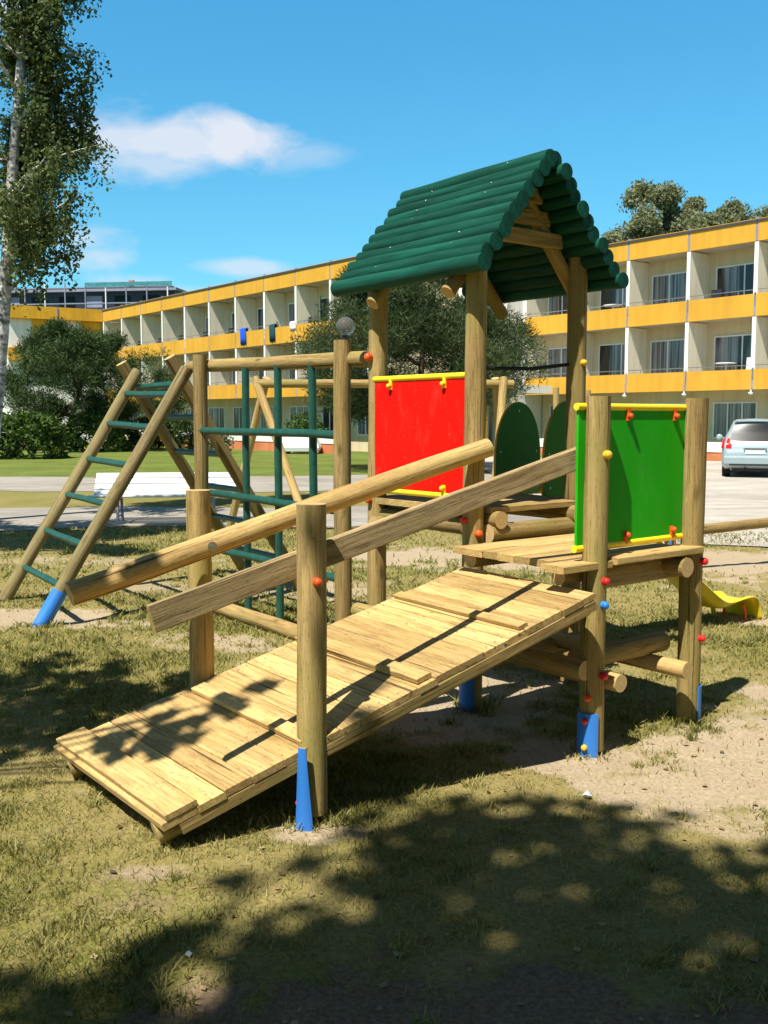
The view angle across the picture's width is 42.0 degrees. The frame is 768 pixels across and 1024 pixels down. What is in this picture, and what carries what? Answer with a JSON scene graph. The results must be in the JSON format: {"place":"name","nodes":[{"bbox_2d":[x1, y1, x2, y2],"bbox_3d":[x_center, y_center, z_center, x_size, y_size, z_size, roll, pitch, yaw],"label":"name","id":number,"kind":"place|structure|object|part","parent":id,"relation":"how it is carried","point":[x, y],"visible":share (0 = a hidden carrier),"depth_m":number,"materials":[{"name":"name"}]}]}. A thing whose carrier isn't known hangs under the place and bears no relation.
{"place":"outdoors","nodes":[
{"label":"outdoors","id":0,"kind":"place"},
{"bbox_2d":[11,287,187,427],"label":"concrete building","id":1,"kind":"structure","parent":0,"point":[112,295],"depth_m":85.27,"materials":[{"name":"grey concrete"}]},
{"bbox_2d":[11,297,19,303],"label":"window","id":2,"kind":"structure","parent":1,"relation":"in","point":[16,300],"depth_m":86.31,"materials":[{"name":"grey glass"}]},
{"bbox_2d":[31,297,46,306],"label":"window","id":3,"kind":"structure","parent":1,"relation":"in","point":[33,298],"depth_m":86.04,"materials":[{"name":"black glass"}]},
{"bbox_2d":[59,296,74,307],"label":"window","id":4,"kind":"structure","parent":1,"relation":"in","point":[61,299],"depth_m":85.66,"materials":[{"name":"black glass"}]},
{"bbox_2d":[87,296,102,309],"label":"window","id":5,"kind":"structure","parent":1,"relation":"in","point":[90,299],"depth_m":85.33,"materials":[{"name":"grey glass"}]},
{"bbox_2d":[115,295,130,306],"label":"window","id":6,"kind":"structure","parent":1,"relation":"in","point":[117,298],"depth_m":84.97,"materials":[{"name":"black glass"}]},
{"bbox_2d":[143,295,158,300],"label":"window","id":7,"kind":"structure","parent":1,"relation":"in","point":[144,296],"depth_m":84.60,"materials":[{"name":"black glass"}]},
{"bbox_2d":[0,474,491,491],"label":"road","id":8,"kind":"structure","parent":0,"point":[257,484],"depth_m":25.18,"materials":[{"name":"grey asphalt"}]},
{"bbox_2d":[336,317,354,339],"bbox_3d":[-0.950,-2.755,24.851,0.470,4.135,0.470,0,5,0],"label":"street lamp","id":9,"kind":"object","parent":8,"relation":"on","point":[345,327],"visible":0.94,"depth_m":24.53,"materials":[{"name":"grey"}]},
{"bbox_2d":[0,506,548,530],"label":"path","id":10,"kind":"structure","parent":0,"point":[29,518],"depth_m":16.54,"materials":[{"name":"grey concrete"}]},
{"bbox_2d":[88,471,235,524],"bbox_3d":[-3.429,-0.214,15.835,2.300,0.807,0.858,-1,5,-6],"label":"park bench","id":11,"kind":"object","parent":10,"relation":"on","point":[171,484],"visible":0.48,"depth_m":15.99,"materials":[{"name":"white paint"}]},
{"bbox_2d":[0,437,767,1023],"bbox_3d":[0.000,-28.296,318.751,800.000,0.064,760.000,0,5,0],"label":"ground","id":12,"kind":"structure","parent":0,"point":[566,999],"depth_m":3.78,"materials":[{"name":"beige sand"}]},
{"bbox_2d":[0,409,69,459],"bbox_3d":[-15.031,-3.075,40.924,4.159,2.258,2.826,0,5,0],"label":"hedge","id":13,"kind":"object","parent":12,"relation":"on","point":[48,433],"visible":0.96,"depth_m":40.16,"materials":[{"name":"green plant"}]},
{"bbox_2d":[1,305,105,440],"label":"hotel wing","id":14,"kind":"structure","parent":12,"relation":"on","point":[20,323],"depth_m":68.41,"materials":[{"name":"paint"}]},
{"bbox_2d":[0,0,118,434],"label":"birch tree","id":15,"kind":"object","parent":12,"relation":"on","point":[40,148],"visible":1,"depth_m":15.47,"materials":[{"name":"green plant"}]},
{"bbox_2d":[11,280,173,322],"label":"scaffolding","id":16,"kind":"object","parent":12,"relation":"on","point":[126,285],"visible":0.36,"depth_m":83.67,"materials":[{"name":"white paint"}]},
{"bbox_2d":[3,316,185,449],"bbox_3d":[-15.133,-6.237,49.748,9.307,6.732,9.117,-3,6,-32],"label":"pine tree","id":17,"kind":"object","parent":12,"relation":"on","point":[88,360],"visible":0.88,"depth_m":47.83,"materials":[{"name":"green plant"}]},
{"bbox_2d":[60,409,132,451],"bbox_3d":[-14.253,-3.929,49.356,3.476,2.329,2.638,0,5,0],"label":"hedge","id":18,"kind":"object","parent":12,"relation":"on","point":[117,440],"visible":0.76,"depth_m":48.60,"materials":[{"name":"green plant"}]},
{"bbox_2d":[127,415,183,448],"bbox_3d":[-12.415,-4.277,53.844,3.133,2.212,2.445,0,5,0],"label":"hedge","id":19,"kind":"object","parent":12,"relation":"on","point":[134,436],"visible":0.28,"depth_m":53.11,"materials":[{"name":"green plant"}]},
{"bbox_2d":[141,364,192,425],"bbox_3d":[-11.474,-5.739,53.839,3.793,4.766,3.307,0,5,0],"label":"pine tree","id":20,"kind":"object","parent":12,"relation":"on","point":[179,402],"visible":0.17,"depth_m":52.99,"materials":[{"name":"green plant"}]},
{"bbox_2d":[171,413,193,449],"bbox_3d":[-9.889,-4.234,51.846,2.242,2.240,2.294,-3,6,-32],"label":"bush","id":21,"kind":"object","parent":12,"relation":"on","point":[183,425],"visible":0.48,"depth_m":51.47,"materials":[{"name":"green plant"}]},
{"bbox_2d":[208,435,234,451],"bbox_3d":[-7.917,-3.281,46.889,1.784,1.354,1.816,0,5,0],"label":"bush","id":22,"kind":"object","parent":12,"relation":"on","point":[228,443],"visible":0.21,"depth_m":46.87,"materials":[{"name":"green plant"}]},
{"bbox_2d":[139,430,332,453],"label":"terrace wall","id":23,"kind":"structure","parent":12,"relation":"on","point":[265,443],"depth_m":50.83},
{"bbox_2d":[102,256,458,451],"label":"hotel wing","id":24,"kind":"structure","parent":12,"relation":"on","point":[256,307],"depth_m":56.62,"materials":[{"name":"yellow paint"}]},
{"bbox_2d":[185,408,193,427],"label":"window","id":25,"kind":"structure","parent":24,"relation":"in","point":[189,410],"depth_m":63.58,"materials":[{"name":"grey glass"}]},
{"bbox_2d":[205,317,207,336],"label":"window","id":26,"kind":"structure","parent":24,"relation":"in","point":[206,318],"depth_m":61.19,"materials":[{"name":"grey glass"}]},
{"bbox_2d":[208,407,224,427],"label":"window","id":27,"kind":"structure","parent":24,"relation":"in","point":[217,414],"depth_m":60.74,"materials":[{"name":"grey glass"}]},
{"bbox_2d":[231,312,234,332],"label":"window","id":28,"kind":"structure","parent":24,"relation":"in","point":[233,314],"depth_m":58.63,"materials":[{"name":"white paint"}]},
{"bbox_2d":[232,371,234,384],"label":"window","id":29,"kind":"structure","parent":24,"relation":"in","point":[233,372],"depth_m":59.00,"materials":[{"name":"grey glass"}]},
{"bbox_2d":[233,407,251,427],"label":"window","id":30,"kind":"structure","parent":24,"relation":"in","point":[237,411],"depth_m":58.79,"materials":[{"name":"grey glass"}]},
{"bbox_2d":[240,328,247,344],"bbox_3d":[-7.731,-9.704,55.367,0.229,0.952,0.678,-4,7,-38],"label":"towel","id":31,"kind":"object","parent":24,"relation":"hanging from","point":[243,336],"visible":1,"depth_m":55.28,"materials":[{"name":"blue fabric"}]},
{"bbox_2d":[257,308,262,329],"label":"window","id":32,"kind":"structure","parent":24,"relation":"in","point":[259,310],"depth_m":56.32,"materials":[{"name":"grey glass"}]},
{"bbox_2d":[258,371,263,378],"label":"window","id":33,"kind":"structure","parent":24,"relation":"in","point":[260,373],"depth_m":56.58,"materials":[{"name":"grey glass"}]},
{"bbox_2d":[260,406,273,427],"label":"window","id":34,"kind":"structure","parent":24,"relation":"in","point":[263,423],"depth_m":56.59,"materials":[{"name":"grey glass"}]},
{"bbox_2d":[269,324,276,341],"bbox_3d":[-5.863,-9.482,53.011,0.229,0.952,0.608,-4,7,-38],"label":"towel","id":35,"kind":"object","parent":24,"relation":"hanging from","point":[272,327],"visible":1,"depth_m":52.93,"materials":[{"name":"teal fabric"}]},
{"bbox_2d":[288,302,294,325],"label":"window","id":36,"kind":"structure","parent":24,"relation":"in","point":[291,306],"depth_m":53.79,"materials":[{"name":"grey glass"}]},
{"bbox_2d":[289,370,294,377],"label":"window","id":37,"kind":"structure","parent":24,"relation":"in","point":[290,372],"depth_m":54.13,"materials":[{"name":"grey glass"}]},
{"bbox_2d":[289,321,295,330],"bbox_3d":[-4.623,-9.532,51.430,0.229,0.557,0.608,-4,7,-38],"label":"towel","id":38,"kind":"object","parent":24,"relation":"hanging from","point":[292,325],"visible":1,"depth_m":51.35,"materials":[{"name":"white fabric"}]},
{"bbox_2d":[290,406,308,426],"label":"window","id":39,"kind":"structure","parent":24,"relation":"in","point":[293,409],"depth_m":53.87,"materials":[{"name":"grey glass"}]},
{"bbox_2d":[319,297,328,320],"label":"window","id":40,"kind":"structure","parent":24,"relation":"in","point":[324,299],"depth_m":51.39,"materials":[{"name":"grey glass"}]},
{"bbox_2d":[322,406,332,430],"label":"window","id":41,"kind":"structure","parent":24,"relation":"in","point":[327,419],"depth_m":51.70,"materials":[{"name":"black glass"}]},
{"bbox_2d":[357,414,367,434],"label":"window","id":42,"kind":"structure","parent":24,"relation":"in","point":[361,430],"depth_m":49.41,"materials":[{"name":"grey glass"}]},
{"bbox_2d":[282,437,321,453],"bbox_3d":[-3.900,-3.127,46.411,1.920,0.840,1.100,0,5,4],"label":"storage box","id":43,"kind":"object","parent":12,"relation":"on","point":[290,444],"visible":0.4,"depth_m":45.91,"materials":[{"name":"white paint"}]},
{"bbox_2d":[283,410,328,451],"bbox_3d":[-3.687,-3.837,48.069,2.252,2.169,2.190,0,5,0],"label":"bush","id":44,"kind":"object","parent":12,"relation":"on","point":[299,423],"visible":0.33,"depth_m":47.84,"materials":[{"name":"green plant"}]},
{"bbox_2d":[226,376,513,526],"bbox_3d":[-0.250,-0.746,13.916,4.210,2.272,1.858,0,5,0],"label":"swing frame","id":45,"kind":"object","parent":12,"relation":"on","point":[495,384],"visible":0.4,"depth_m":13.68,"materials":[{"name":"brown wood"}]},
{"bbox_2d":[0,149,760,844],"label":"climbing tower","id":46,"kind":"structure","parent":12,"relation":"on","point":[606,491],"depth_m":5.22,"materials":[{"name":"brown wood"}]},
{"bbox_2d":[284,261,555,426],"bbox_3d":[1.050,-5.002,31.671,8.452,7.464,9.034,0,5,0],"label":"pine tree","id":47,"kind":"object","parent":12,"relation":"on","point":[417,324],"visible":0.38,"depth_m":29.13,"materials":[{"name":"green plant"}]},
{"bbox_2d":[458,288,551,446],"bbox_3d":[7.848,-7.590,49.227,11.400,9.200,6.280,-4,7,-38],"label":"hotel entrance","id":48,"kind":"object","parent":12,"relation":"on","point":[534,403],"visible":0.02,"depth_m":48.29,"materials":[{"name":"white paint"}]},
{"bbox_2d":[487,402,494,446],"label":"window","id":49,"kind":"structure","parent":48,"relation":"in","point":[490,421],"depth_m":48.38,"materials":[{"name":"grey glass"}]},
{"bbox_2d":[553,388,558,409],"bbox_3d":[3.420,-1.324,19.964,0.124,2.300,0.124,0,5,0],"label":"wooden post","id":50,"kind":"object","parent":12,"relation":"on","point":[555,397],"visible":0.12,"depth_m":19.83,"materials":[{"name":"brown wood"}]},
{"bbox_2d":[582,790,591,797],"bbox_3d":[0.884,1.229,4.354,0.048,0.037,0.038,0,5,0],"label":"paper scrap","id":51,"kind":"object","parent":12,"relation":"on","point":[587,794],"visible":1,"depth_m":4.34,"materials":[{"name":"white paper"}]},
{"bbox_2d":[586,390,590,395],"bbox_3d":[4.050,-1.299,19.966,0.118,2.250,0.121,5,8,45],"label":"wooden post","id":52,"kind":"object","parent":12,"relation":"on","point":[588,392],"visible":0.03,"depth_m":19.82,"materials":[{"name":"brown wood"}]},
{"bbox_2d":[601,230,623,243],"bbox_3d":[14.565,-10.961,63.165,4.344,13.527,3.965,-3,6,-25],"label":"poplar tree","id":53,"kind":"object","parent":12,"relation":"on","point":[612,237],"visible":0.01,"depth_m":62.18,"materials":[{"name":"green plant"}]},
{"bbox_2d":[485,457,767,546],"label":"parking area","id":54,"kind":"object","parent":12,"relation":"on","point":[737,495],"visible":0.15,"depth_m":20.39,"materials":[{"name":"grey concrete"}]},
{"bbox_2d":[716,419,767,475],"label":"parked car","id":55,"kind":"object","parent":54,"relation":"on","point":[744,446],"visible":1,"depth_m":27.47,"materials":[{"name":"blue paint"}]},
{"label":"rear window","id":56,"kind":"part","parent":55,"relation":"part of","materials":[{"name":"grey glass"}]},
{"bbox_2d":[539,438,721,460],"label":"terrace wall","id":57,"kind":"structure","parent":12,"relation":"on","point":[714,450],"depth_m":38.40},
{"bbox_2d":[523,217,767,441],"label":"hotel wing","id":58,"kind":"structure","parent":12,"relation":"on","point":[670,331],"depth_m":41.58,"materials":[{"name":"yellow paint"}]},
{"bbox_2d":[549,405,552,416],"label":"window","id":59,"kind":"structure","parent":58,"relation":"in","point":[550,406],"depth_m":48.52,"materials":[{"name":"grey glass"}]},
{"bbox_2d":[547,347,566,377],"bbox_3d":[8.710,-6.838,47.581,0.070,1.990,2.500,-4,7,-38],"label":"window","id":60,"kind":"structure","parent":58,"relation":"in","point":[560,354],"depth_m":48.02,"materials":[{"name":"grey glass"}]},
{"bbox_2d":[548,296,566,315],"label":"window","id":61,"kind":"structure","parent":58,"relation":"in","point":[559,303],"depth_m":47.82,"materials":[{"name":"grey glass"}]},
{"bbox_2d":[598,343,624,375],"bbox_3d":[10.622,-6.611,45.161,0.070,1.990,2.330,-4,7,-38],"label":"window","id":62,"kind":"structure","parent":58,"relation":"in","point":[611,356],"depth_m":45.46,"materials":[{"name":"grey glass"}]},
{"bbox_2d":[603,304,622,308],"bbox_3d":[10.221,-8.761,44.690,0.827,0.960,0.840,-4,7,-38],"label":"balcony table","id":63,"kind":"object","parent":58,"relation":"on","point":[614,305],"visible":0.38,"depth_m":44.59,"materials":[{"name":"white paint"}]},
{"bbox_2d":[600,288,625,309],"bbox_3d":[10.622,-9.398,44.899,0.070,1.990,2.330,-4,7,-38],"label":"window","id":64,"kind":"structure","parent":58,"relation":"in","point":[616,296],"depth_m":45.21,"materials":[{"name":"glass"}]},
{"bbox_2d":[650,339,684,372],"bbox_3d":[12.453,-6.394,42.862,0.070,1.990,2.500,-4,7,-38],"label":"window","id":65,"kind":"structure","parent":58,"relation":"in","point":[664,354],"depth_m":43.12,"materials":[{"name":"grey glass"}]},
{"bbox_2d":[653,403,684,403],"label":"window","id":66,"kind":"structure","parent":58,"relation":"in","point":[653,403],"depth_m":43.16,"materials":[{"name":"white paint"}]},
{"bbox_2d":[651,271,686,304],"bbox_3d":[12.453,-9.182,42.600,0.070,1.990,2.500,-4,7,-38],"label":"window","id":67,"kind":"structure","parent":58,"relation":"in","point":[672,285],"depth_m":42.84,"materials":[{"name":"glass"}]},
{"bbox_2d":[711,289,721,297],"bbox_3d":[13.286,-8.434,40.367,0.489,1.119,0.480,-4,7,-38],"label":"balcony chair","id":68,"kind":"object","parent":58,"relation":"on","point":[716,291],"visible":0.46,"depth_m":40.45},
{"bbox_2d":[715,362,736,369],"bbox_3d":[13.817,-5.547,40.419,0.827,0.960,0.840,-4,7,-38],"label":"balcony table","id":69,"kind":"object","parent":58,"relation":"on","point":[725,363],"visible":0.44,"depth_m":40.18,"materials":[{"name":"white paint"}]},
{"bbox_2d":[713,334,751,370],"bbox_3d":[14.366,-6.167,40.443,0.070,1.990,2.330,-4,7,-38],"label":"window","id":70,"kind":"structure","parent":58,"relation":"in","point":[729,348],"depth_m":40.66,"materials":[{"name":"grey glass"}]},
{"bbox_2d":[712,402,757,438],"bbox_3d":[14.294,-3.732,40.767,0.070,1.500,2.000,-4,7,-38],"label":"window","id":71,"kind":"structure","parent":58,"relation":"in","point":[724,413],"depth_m":40.96,"materials":[{"name":"grey glass"}]},
{"bbox_2d":[716,262,753,296],"bbox_3d":[14.366,-8.955,40.181,0.070,1.990,2.330,-4,7,-38],"label":"window","id":72,"kind":"structure","parent":58,"relation":"in","point":[738,277],"depth_m":40.35,"materials":[{"name":"glass"}]},
{"bbox_2d":[746,357,750,368],"bbox_3d":[14.340,-5.522,39.301,0.489,1.119,0.480,-4,7,-38],"label":"balcony chair","id":73,"kind":"object","parent":58,"relation":"on","point":[748,362],"visible":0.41,"depth_m":39.50,"materials":[{"name":"white paint"}]},
{"bbox_2d":[601,178,707,240],"bbox_3d":[16.987,-12.938,64.680,7.605,17.167,6.292,0,5,0],"label":"poplar tree","id":74,"kind":"object","parent":12,"relation":"on","point":[664,199],"visible":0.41,"depth_m":63.37,"materials":[{"name":"green plant"}]},
{"bbox_2d":[664,195,726,232],"bbox_3d":[20.665,-12.576,65.800,6.076,16.258,5.477,0,5,0],"label":"poplar tree","id":75,"kind":"object","parent":12,"relation":"on","point":[690,204],"visible":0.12,"depth_m":64.35,"materials":[{"name":"green plant"}]},
{"bbox_2d":[665,517,767,544],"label":"balance beam","id":76,"kind":"structure","parent":12,"relation":"on","point":[729,526],"depth_m":11.13,"materials":[{"name":"brown wood"}]},
{"bbox_2d":[714,197,767,222],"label":"poplar tree","id":77,"kind":"object","parent":12,"relation":"on","point":[734,210],"visible":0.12,"depth_m":68.22,"materials":[{"name":"green plant"}]},
{"bbox_2d":[750,204,767,218],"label":"poplar tree","id":78,"kind":"object","parent":12,"relation":"on","point":[762,213],"visible":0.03,"depth_m":67.63,"materials":[{"name":"green plant"}]},
{"bbox_2d":[0,525,767,1023],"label":"grass","id":79,"kind":"structure","parent":0,"point":[156,657],"depth_m":4.16,"materials":[{"name":"green plant"}]},
{"bbox_2d":[2,596,765,1023],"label":"dry leaves","id":80,"kind":"object","parent":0,"point":[384,984],"visible":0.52,"depth_m":3.37,"materials":[{"name":"brown plant"}]},
{"bbox_2d":[0,0,767,290],"label":"sky","id":81,"kind":"structure","parent":0,"point":[252,138],"materials":[{"name":"blue"}]}
]}

